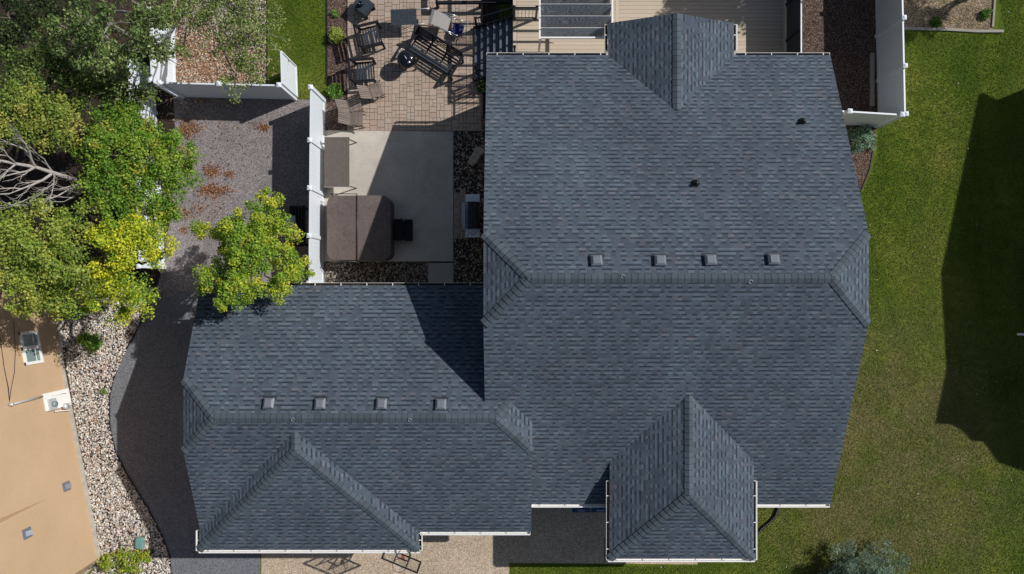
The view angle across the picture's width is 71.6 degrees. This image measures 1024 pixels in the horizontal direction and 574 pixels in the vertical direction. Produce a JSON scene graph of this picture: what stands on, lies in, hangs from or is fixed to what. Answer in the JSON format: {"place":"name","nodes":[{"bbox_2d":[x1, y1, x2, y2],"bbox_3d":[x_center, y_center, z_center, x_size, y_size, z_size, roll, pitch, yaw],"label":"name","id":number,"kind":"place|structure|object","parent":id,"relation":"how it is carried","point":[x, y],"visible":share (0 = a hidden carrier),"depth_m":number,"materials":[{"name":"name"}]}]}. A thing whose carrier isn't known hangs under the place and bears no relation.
{"place":"outdoors","nodes":[
{"label":"outdoors","id":0,"kind":"place"},
{"bbox_2d":[0,0,175,289],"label":"litter ground","id":1,"kind":"structure","parent":0,"point":[61,161],"depth_m":26.79,"materials":[{"name":"soil"}]},
{"bbox_2d":[0,65,86,155],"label":"ash tree","id":2,"kind":"object","parent":1,"relation":"on","point":[12,111],"visible":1,"depth_m":19.86,"materials":[{"name":"green plant"}]},
{"bbox_2d":[0,0,90,74],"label":"crown tree","id":3,"kind":"object","parent":1,"relation":"on","point":[8,29],"visible":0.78,"depth_m":21.68,"materials":[{"name":"green plant"}]},
{"bbox_2d":[0,193,104,319],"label":"olive maple","id":4,"kind":"object","parent":1,"relation":"on","point":[18,247],"visible":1,"depth_m":20.23,"materials":[{"name":"green plant"}]},
{"bbox_2d":[0,125,104,212],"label":"bare tree","id":5,"kind":"object","parent":1,"relation":"on","point":[51,172],"visible":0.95,"depth_m":20.20,"materials":[{"name":"grey plant"}]},
{"bbox_2d":[0,5,178,130],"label":"shade tree","id":6,"kind":"object","parent":1,"relation":"on","point":[64,79],"visible":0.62,"depth_m":20.65,"materials":[{"name":"green plant"}]},
{"bbox_2d":[45,0,175,103],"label":"poplar tree","id":7,"kind":"object","parent":1,"relation":"on","point":[100,20],"visible":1,"depth_m":19.53,"materials":[{"name":"green plant"}]},
{"bbox_2d":[127,59,166,268],"bbox_3d":[-13.291,-4.368,25.835,0.164,1.990,7.449,-3,90,0],"label":"vinyl fence","id":8,"kind":"object","parent":1,"relation":"on","point":[152,111],"visible":0.16,"depth_m":25.97,"materials":[{"name":"white plastic"}]},
{"bbox_2d":[110,290,259,573],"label":"asphalt driveway","id":9,"kind":"structure","parent":0,"point":[146,410],"depth_m":26.20,"materials":[{"name":"grey asphalt"}]},
{"bbox_2d":[155,96,326,297],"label":"gravel path","id":10,"kind":"structure","parent":0,"point":[284,171],"depth_m":26.79,"materials":[{"name":"grey gravel"}]},
{"bbox_2d":[156,80,296,100],"bbox_3d":[-10.273,-7.133,25.835,4.364,1.990,0.164,1,90,0],"label":"vinyl fence","id":11,"kind":"object","parent":10,"relation":"on","point":[278,90],"visible":0.92,"depth_m":25.77,"materials":[{"name":"white plastic"}]},
{"bbox_2d":[280,51,297,96],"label":"fence gate","id":12,"kind":"structure","parent":11,"relation":"attached to","point":[289,80],"depth_m":25.75,"materials":[{"name":"white plastic"}]},
{"bbox_2d":[168,99,286,248],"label":"fallen leaves","id":13,"kind":"object","parent":10,"relation":"on","point":[216,191],"visible":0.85,"depth_m":26.77,"materials":[{"name":"brown plant"}]},
{"bbox_2d":[289,205,308,245],"bbox_3d":[-7.922,-2.260,26.372,0.680,0.855,1.500,0,90,0],"label":"shaded bench","id":14,"kind":"object","parent":10,"relation":"on","point":[301,217],"visible":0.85,"depth_m":26.36,"materials":[{"name":"black wood"}]},
{"bbox_2d":[285,216,295,227],"bbox_3d":[-8.178,-2.404,26.270,0.440,0.170,0.440,-6,100,12],"label":"pillow","id":15,"kind":"object","parent":14,"relation":"on","point":[292,219],"visible":0.57,"depth_m":26.19,"materials":[{"name":"fabric"}]},
{"bbox_2d":[306,137,324,282],"bbox_3d":[-7.105,-2.643,25.835,0.164,1.990,5.188,0,90,0],"label":"vinyl fence","id":16,"kind":"object","parent":10,"relation":"on","point":[315,234],"visible":0.94,"depth_m":25.75,"materials":[{"name":"white plastic"}]},
{"bbox_2d":[308,84,325,146],"bbox_3d":[-7.067,-6.154,25.835,0.166,1.990,1.879,0,90,0],"label":"vinyl fence","id":17,"kind":"object","parent":10,"relation":"on","point":[317,115],"visible":0.98,"depth_m":25.77,"materials":[{"name":"white plastic"}]},
{"bbox_2d":[348,0,481,130],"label":"paver patio","id":18,"kind":"structure","parent":0,"point":[409,79],"depth_m":26.74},
{"bbox_2d":[334,95,363,112],"bbox_3d":[-5.981,-6.734,26.317,0.871,0.884,0.562,-18,90,0],"label":"folding chair","id":19,"kind":"object","parent":18,"relation":"on","point":[343,105],"visible":0.98,"depth_m":26.33,"materials":[{"name":"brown wood"}]},
{"bbox_2d":[338,108,365,127],"bbox_3d":[-5.907,-6.250,26.317,0.871,0.884,0.562,1,90,0],"label":"folding chair","id":20,"kind":"object","parent":18,"relation":"on","point":[353,118],"visible":1,"depth_m":26.33,"materials":[{"name":"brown wood"}]},
{"bbox_2d":[347,57,376,85],"bbox_3d":[-5.517,-7.977,26.288,0.904,0.905,0.900,-4,90,0],"label":"armchair","id":21,"kind":"object","parent":18,"relation":"on","point":[355,63],"visible":0.97,"depth_m":26.32,"materials":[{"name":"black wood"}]},
{"bbox_2d":[352,0,375,18],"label":"side table","id":22,"kind":"object","parent":18,"relation":"on","point":[367,8],"visible":0.99,"depth_m":26.27,"materials":[{"name":"black wood"}]},
{"bbox_2d":[352,20,385,53],"bbox_3d":[-5.276,-9.275,26.288,0.914,0.905,0.900,-13,90,0],"label":"armchair","id":23,"kind":"object","parent":18,"relation":"on","point":[370,45],"visible":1,"depth_m":26.32,"materials":[{"name":"black wood"}]},
{"bbox_2d":[356,80,386,102],"bbox_3d":[-5.189,-7.265,26.317,0.871,0.884,0.562,-20,90,0],"label":"folding chair","id":24,"kind":"object","parent":18,"relation":"on","point":[365,92],"visible":1,"depth_m":26.33,"materials":[{"name":"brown wood"}]},
{"bbox_2d":[397,48,418,70],"bbox_3d":[-3.914,-8.408,26.288,0.702,0.904,0.782,-30,90,0],"label":"kettle grill","id":25,"kind":"object","parent":18,"relation":"on","point":[406,59],"visible":1,"depth_m":25.95,"materials":[{"name":"black metal"}]},
{"bbox_2d":[390,7,430,31],"bbox_3d":[-3.715,-9.958,26.430,1.490,0.640,0.663,-2,90,0],"label":"folding table","id":26,"kind":"object","parent":18,"relation":"on","point":[403,16],"visible":1,"depth_m":26.11,"materials":[{"name":"metal"}]},
{"bbox_2d":[405,25,463,80],"bbox_3d":[-2.840,-8.648,26.288,2.010,0.905,0.939,32,90,0],"label":"garden bench","id":27,"kind":"object","parent":18,"relation":"on","point":[433,36],"visible":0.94,"depth_m":26.32,"materials":[{"name":"black wood"}]},
{"bbox_2d":[428,9,467,39],"bbox_3d":[-2.355,-9.732,26.367,1.348,0.764,0.692,16,90,0],"label":"lounge chair","id":28,"kind":"object","parent":18,"relation":"on","point":[440,19],"visible":1,"depth_m":26.18,"materials":[{"name":"beige fabric"}]},
{"bbox_2d":[435,0,512,8],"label":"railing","id":29,"kind":"object","parent":18,"relation":"on","point":[438,3],"visible":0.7,"depth_m":26.17,"materials":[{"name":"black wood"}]},
{"bbox_2d":[348,0,498,130],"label":"patio base","id":30,"kind":"object","parent":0,"point":[488,8],"visible":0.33,"depth_m":26.79,"materials":[{"name":"brick"}]},
{"bbox_2d":[261,504,697,573],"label":"driveway","id":31,"kind":"structure","parent":0,"point":[562,535],"depth_m":26.19,"materials":[{"name":"beige concrete"}]},
{"bbox_2d":[381,549,420,573],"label":"chair","id":32,"kind":"object","parent":31,"relation":"on","point":[403,556],"visible":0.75,"depth_m":23.31,"materials":[{"name":"black metal"}]},
{"bbox_2d":[572,508,589,511],"bbox_3d":[2.450,7.594,25.652,0.649,1.075,0.780,0,90,0],"label":"recycling bin","id":33,"kind":"object","parent":31,"relation":"on","point":[580,509],"visible":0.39,"depth_m":25.12,"materials":[{"name":"blue plastic"}]},
{"bbox_2d":[591,508,605,511],"bbox_3d":[3.128,7.594,25.652,0.649,1.075,0.780,0,90,0],"label":"recycling bin","id":34,"kind":"object","parent":31,"relation":"on","point":[598,509],"visible":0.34,"depth_m":25.12,"materials":[{"name":"blue plastic"}]},
{"bbox_2d":[0,0,1023,573],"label":"lawn","id":35,"kind":"structure","parent":0,"point":[1000,22],"depth_m":26.35,"materials":[{"name":"green plant"}]},
{"bbox_2d":[0,291,100,573],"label":"neighbour house","id":36,"kind":"structure","parent":35,"relation":"on","point":[47,524],"depth_m":24.20,"materials":[{"name":"beige paint"}]},
{"bbox_2d":[18,330,43,365],"bbox_3d":[-16.697,2.108,24.687,0.063,0.933,1.157,-11,90,0],"label":"window","id":37,"kind":"structure","parent":36,"relation":"in","point":[31,348],"depth_m":24.67,"materials":[{"name":"white metal"}]},
{"bbox_2d":[60,287,171,573],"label":"river rock bed","id":38,"kind":"object","parent":35,"relation":"on","point":[107,423],"visible":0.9,"depth_m":26.20,"materials":[{"name":"beige gravel"}]},
{"bbox_2d":[76,331,89,345],"bbox_3d":[-15.833,1.960,26.241,0.562,0.336,0.560,-25,90,0],"label":"rock shrub","id":39,"kind":"object","parent":38,"relation":"on","point":[80,341],"visible":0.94,"depth_m":26.20,"materials":[{"name":"green plant"}]},
{"bbox_2d":[83,332,103,352],"bbox_3d":[-15.401,2.061,26.116,0.678,0.586,0.779,0,90,0],"label":"rock shrub","id":40,"kind":"object","parent":38,"relation":"on","point":[91,341],"visible":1,"depth_m":26.11,"materials":[{"name":"green plant"}]},
{"bbox_2d":[100,388,106,395],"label":"grass tuft","id":41,"kind":"object","parent":38,"relation":"on","point":[103,391],"visible":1,"depth_m":26.05,"materials":[{"name":"green plant"}]},
{"bbox_2d":[95,552,114,572],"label":"potentilla shrub","id":42,"kind":"object","parent":38,"relation":"on","point":[104,566],"visible":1,"depth_m":25.98,"materials":[{"name":"green plant"}]},
{"bbox_2d":[111,547,143,573],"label":"potentilla shrub","id":43,"kind":"object","parent":38,"relation":"on","point":[128,569],"visible":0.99,"depth_m":25.99,"materials":[{"name":"green plant"}]},
{"bbox_2d":[135,537,143,548],"bbox_3d":[-13.670,9.402,26.080,0.295,0.140,0.433,0,90,0],"label":"utility box","id":44,"kind":"object","parent":38,"relation":"on","point":[139,542],"visible":1,"depth_m":26.01,"materials":[{"name":"teal plastic"}]},
{"bbox_2d":[137,548,152,562],"bbox_3d":[-13.476,9.858,26.028,0.548,0.465,0.591,0,90,0],"label":"potentilla shrub","id":45,"kind":"object","parent":38,"relation":"on","point":[143,557],"visible":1,"depth_m":26.00,"materials":[{"name":"green plant"}]},
{"bbox_2d":[51,206,180,330],"bbox_3d":[-12.184,-0.344,23.629,4.618,6.643,3.198,-24,90,0],"label":"golden maple","id":46,"kind":"object","parent":35,"relation":"on","point":[113,242],"visible":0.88,"depth_m":21.33,"materials":[{"name":"yellow plant"}]},
{"bbox_2d":[63,96,205,244],"bbox_3d":[-11.959,-4.202,23.546,5.816,6.820,3.466,42,90,0],"label":"maple tree","id":47,"kind":"object","parent":35,"relation":"on","point":[96,151],"visible":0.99,"depth_m":20.89,"materials":[{"name":"green plant"}]},
{"bbox_2d":[108,269,171,573],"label":"driveway edging","id":48,"kind":"object","parent":35,"relation":"on","point":[133,485],"visible":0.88,"depth_m":26.16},
{"bbox_2d":[142,0,293,104],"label":"aspen tree","id":49,"kind":"object","parent":35,"relation":"on","point":[204,14],"visible":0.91,"depth_m":20.87,"materials":[{"name":"green plant"}]},
{"bbox_2d":[172,0,265,83],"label":"rock bed","id":50,"kind":"object","parent":35,"relation":"on","point":[236,75],"visible":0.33,"depth_m":26.79,"materials":[{"name":"brown gravel"}]},
{"bbox_2d":[146,7,176,95],"bbox_3d":[-12.701,-8.492,25.835,0.164,1.990,2.639,-1,90,0],"label":"vinyl fence","id":51,"kind":"object","parent":50,"relation":"on","point":[166,72],"visible":0.41,"depth_m":25.93,"materials":[{"name":"white plastic"}]},
{"bbox_2d":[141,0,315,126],"bbox_3d":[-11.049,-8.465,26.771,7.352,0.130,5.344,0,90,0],"label":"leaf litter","id":52,"kind":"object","parent":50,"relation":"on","point":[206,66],"visible":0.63,"depth_m":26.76,"materials":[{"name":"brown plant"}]},
{"bbox_2d":[188,186,315,311],"bbox_3d":[-8.357,-1.020,24.020,3.747,5.788,3.939,-21,90,0],"label":"young maple","id":53,"kind":"object","parent":35,"relation":"on","point":[259,243],"visible":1,"depth_m":21.94,"materials":[{"name":"green plant"}]},
{"bbox_2d":[266,0,267,83],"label":"bed edging","id":54,"kind":"object","parent":35,"relation":"on","point":[267,47],"visible":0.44,"depth_m":26.76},
{"bbox_2d":[268,0,326,98],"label":"grass strip","id":55,"kind":"object","parent":35,"relation":"on","point":[311,44],"depth_m":26.79,"materials":[{"name":"green plant"}]},
{"bbox_2d":[326,0,326,84],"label":"bed edging","id":56,"kind":"object","parent":35,"relation":"on","point":[326,42],"visible":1,"depth_m":26.75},
{"bbox_2d":[326,0,347,130],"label":"mulch bed","id":57,"kind":"object","parent":35,"relation":"on","point":[331,50],"visible":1,"depth_m":26.79,"materials":[{"name":"brown wood"}]},
{"bbox_2d":[330,9,339,17],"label":"plant","id":58,"kind":"object","parent":57,"relation":"on","point":[335,11],"visible":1,"depth_m":26.69,"materials":[{"name":"green plant"}]},
{"bbox_2d":[326,82,343,98],"bbox_3d":[-6.640,-7.345,26.564,0.664,0.504,0.669,0,90,0],"label":"round shrub","id":59,"kind":"object","parent":57,"relation":"on","point":[337,90],"visible":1,"depth_m":26.53,"materials":[{"name":"green plant"}]},
{"bbox_2d":[327,26,345,43],"bbox_3d":[-6.574,-9.451,26.561,0.691,0.564,0.688,0,90,0],"label":"round shrub","id":60,"kind":"object","parent":57,"relation":"on","point":[334,36],"visible":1,"depth_m":26.55,"materials":[{"name":"green plant"}]},
{"bbox_2d":[324,260,428,282],"bbox_3d":[-5.091,-0.283,26.710,3.902,0.158,1.406,0,90,0],"label":"rock bed","id":61,"kind":"object","parent":35,"relation":"on","point":[384,272],"visible":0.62,"depth_m":26.79,"materials":[{"name":"brown gravel"}]},
{"bbox_2d":[324,130,452,260],"bbox_3d":[-4.648,-3.430,26.750,4.869,0.001,4.929,0,90,0],"label":"concrete pad","id":62,"kind":"object","parent":35,"relation":"on","point":[409,174],"visible":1,"depth_m":26.75,"materials":[{"name":"grey concrete"}]},
{"bbox_2d":[324,137,356,188],"bbox_3d":[-6.415,-4.579,26.384,1.166,0.744,1.844,0,90,0],"label":"slatted table","id":63,"kind":"object","parent":62,"relation":"on","point":[335,161],"visible":1,"depth_m":26.01,"materials":[{"name":"wood"}]},
{"bbox_2d":[327,193,393,261],"bbox_3d":[-5.576,-2.152,26.272,2.345,0.956,2.498,0,90,0],"label":"hot tub","id":64,"kind":"object","parent":62,"relation":"on","point":[360,227],"visible":1,"depth_m":25.86,"materials":[{"name":"plastic"}]},
{"bbox_2d":[394,219,412,240],"bbox_3d":[-4.041,-2.125,26.547,0.660,0.405,0.800,0,90,0],"label":"hot tub step","id":65,"kind":"object","parent":62,"relation":"on","point":[403,230],"visible":1,"depth_m":26.54,"materials":[{"name":"black plastic"}]},
{"bbox_2d":[428,263,452,282],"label":"stepping slab","id":66,"kind":"structure","parent":35,"relation":"on","point":[440,272],"depth_m":26.75,"materials":[{"name":"concrete"}]},
{"bbox_2d":[428,261,452,262],"bbox_3d":[-2.686,-0.936,26.788,0.946,0.001,0.060,0,90,0],"label":"path joint","id":67,"kind":"object","parent":35,"relation":"on","point":[440,262],"visible":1,"depth_m":26.79,"materials":[{"name":"soil"}]},
{"bbox_2d":[453,114,485,282],"bbox_3d":[-1.347,-3.050,26.710,1.693,0.158,6.939,0,90,0],"label":"rock bed","id":68,"kind":"object","parent":35,"relation":"on","point":[462,261],"visible":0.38,"depth_m":26.79,"materials":[{"name":"black gravel"}]},
{"bbox_2d":[454,189,465,238],"bbox_3d":[-1.963,-2.756,26.770,0.446,0.060,1.876,0,90,0],"label":"paver strip","id":69,"kind":"object","parent":68,"relation":"on","point":[459,198],"visible":0.77,"depth_m":26.74,"materials":[{"name":"grey concrete"}]},
{"bbox_2d":[462,194,479,237],"bbox_3d":[-1.498,-2.595,26.180,0.650,1.060,1.570,0,90,0],"label":"gas grill","id":70,"kind":"object","parent":69,"relation":"on","point":[471,215],"visible":1,"depth_m":25.77,"materials":[{"name":"metal"}]},
{"bbox_2d":[468,147,484,165],"bbox_3d":[-1.343,-4.929,26.695,0.419,0.170,0.816,33,90,0],"label":"flat rock","id":71,"kind":"object","parent":68,"relation":"on","point":[474,158],"visible":0.93,"depth_m":26.61,"materials":[{"name":"grey stone"}]},
{"bbox_2d":[476,76,485,93],"bbox_3d":[-1.042,-7.537,26.537,0.638,0.613,0.637,0,90,0],"label":"foundation shrub","id":72,"kind":"object","parent":35,"relation":"on","point":[480,84],"visible":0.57,"depth_m":26.48,"materials":[{"name":"green plant"}]},
{"bbox_2d":[473,17,512,81],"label":"deck stairs","id":73,"kind":"structure","parent":35,"relation":"on","point":[501,36],"depth_m":26.29,"materials":[{"name":"black wood"}]},
{"bbox_2d":[474,61,485,72],"bbox_3d":[-0.646,-8.050,25.635,1.463,2.070,0.095,0,90,0],"label":"stair railing","id":74,"kind":"object","parent":73,"relation":"on","point":[476,64],"visible":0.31,"depth_m":25.79,"materials":[{"name":"black metal"}]},
{"bbox_2d":[474,5,512,28],"bbox_3d":[-0.646,-9.720,25.635,1.463,2.070,0.095,0,90,0],"label":"stair railing","id":75,"kind":"object","parent":73,"relation":"on","point":[487,15],"visible":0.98,"depth_m":25.58,"materials":[{"name":"black metal"}]},
{"bbox_2d":[180,13,871,561],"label":"house","id":76,"kind":"structure","parent":35,"relation":"on","point":[648,333],"depth_m":22.01,"materials":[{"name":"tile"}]},
{"bbox_2d":[513,0,783,54],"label":"deck","id":77,"kind":"structure","parent":76,"relation":"attached to","point":[760,26],"depth_m":25.60,"materials":[{"name":"beige wood"}]},
{"bbox_2d":[513,5,537,19],"bbox_3d":[0.475,-9.670,25.070,0.868,1.100,0.095,0,90,0],"label":"deck railing","id":78,"kind":"object","parent":77,"relation":"on","point":[525,8],"visible":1,"depth_m":24.84,"materials":[{"name":"black metal"}]},
{"bbox_2d":[538,0,612,52],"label":"pergola","id":79,"kind":"object","parent":77,"relation":"on","point":[574,19],"visible":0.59,"depth_m":23.70,"materials":[{"name":"white wood"}]},
{"bbox_2d":[784,0,802,52],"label":"privacy screen","id":80,"kind":"object","parent":77,"relation":"on","point":[793,27],"visible":0.54,"depth_m":24.91,"materials":[{"name":"white metal"}]},
{"bbox_2d":[327,0,876,182],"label":"bark chips","id":81,"kind":"object","parent":35,"relation":"on","point":[802,46],"visible":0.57,"depth_m":26.79,"materials":[{"name":"brown plant"}]},
{"bbox_2d":[757,508,779,535],"bbox_3d":[9.364,8.629,26.140,0.389,0.105,2.164,36,90,0],"label":"drain hose","id":82,"kind":"object","parent":35,"relation":"on","point":[769,522],"visible":0.53,"depth_m":26.10,"materials":[{"name":"black plastic"}]},
{"bbox_2d":[802,0,875,125],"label":"mulch bed","id":83,"kind":"object","parent":35,"relation":"on","point":[864,92],"visible":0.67,"depth_m":26.79,"materials":[{"name":"brown wood"}]},
{"bbox_2d":[842,109,852,115],"bbox_3d":[11.501,-6.186,25.835,0.859,1.990,0.164,3,90,0],"label":"vinyl fence","id":84,"kind":"object","parent":83,"relation":"on","point":[844,111],"visible":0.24,"depth_m":24.96,"materials":[{"name":"white plastic"}]},
{"bbox_2d":[870,53,874,106],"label":"timber beam","id":85,"kind":"structure","parent":83,"relation":"on","point":[872,79],"depth_m":26.70,"materials":[{"name":"wood"}]},
{"bbox_2d":[843,108,904,127],"bbox_3d":[12.766,-6.111,25.835,2.005,1.990,0.164,4,90,0],"label":"vinyl fence","id":86,"kind":"object","parent":83,"relation":"on","point":[873,119],"visible":0.87,"depth_m":25.60,"materials":[{"name":"white plastic"}]},
{"bbox_2d":[846,127,875,189],"bbox_3d":[13.008,-4.708,26.791,1.469,0.001,2.696,0,90,0],"label":"mulch bed","id":87,"kind":"object","parent":35,"relation":"on","point":[857,157],"visible":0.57,"depth_m":26.79,"materials":[{"name":"brown gravel"}]},
{"bbox_2d":[846,124,877,153],"bbox_3d":[13.067,-5.566,26.501,1.105,0.701,1.116,-13,90,0],"label":"juniper shrub","id":88,"kind":"object","parent":87,"relation":"on","point":[862,131],"visible":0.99,"depth_m":26.50,"materials":[{"name":"green plant"}]},
{"bbox_2d":[817,537,910,573],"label":"blue spruce","id":89,"kind":"object","parent":35,"relation":"on","point":[852,567],"visible":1,"depth_m":25.49,"materials":[{"name":"green plant"}]},
{"bbox_2d":[860,150,873,192],"bbox_3d":[13.421,-4.354,26.800,0.125,0.080,1.684,17,90,0],"label":"bed edging","id":90,"kind":"object","parent":35,"relation":"on","point":[868,171],"visible":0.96,"depth_m":26.76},
{"bbox_2d":[875,0,908,127],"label":"vinyl fence","id":91,"kind":"object","parent":35,"relation":"on","point":[891,17],"visible":0.93,"depth_m":25.80,"materials":[{"name":"white plastic"}]},
{"bbox_2d":[903,0,992,29],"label":"straw bed","id":92,"kind":"object","parent":35,"relation":"on","point":[919,20],"visible":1,"depth_m":26.79,"materials":[{"name":"brown plant"}]},
{"bbox_2d":[928,16,941,27],"bbox_3d":[15.934,-9.975,26.678,0.533,0.287,0.467,0,90,0],"label":"weed clump","id":93,"kind":"object","parent":92,"relation":"on","point":[936,21],"visible":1,"depth_m":26.68,"materials":[{"name":"green plant"}]},
{"bbox_2d":[979,8,992,19],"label":"weed clump","id":94,"kind":"object","parent":92,"relation":"on","point":[986,15],"visible":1,"depth_m":26.64,"materials":[{"name":"green plant"}]},
{"bbox_2d":[904,27,1003,32],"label":"garden curb","id":95,"kind":"structure","parent":35,"relation":"on","point":[951,29],"depth_m":26.73,"materials":[{"name":"grey concrete"}]},
{"bbox_2d":[991,0,995,26],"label":"garden curb","id":96,"kind":"structure","parent":35,"relation":"on","point":[993,12],"depth_m":26.74,"materials":[{"name":"grey concrete"}]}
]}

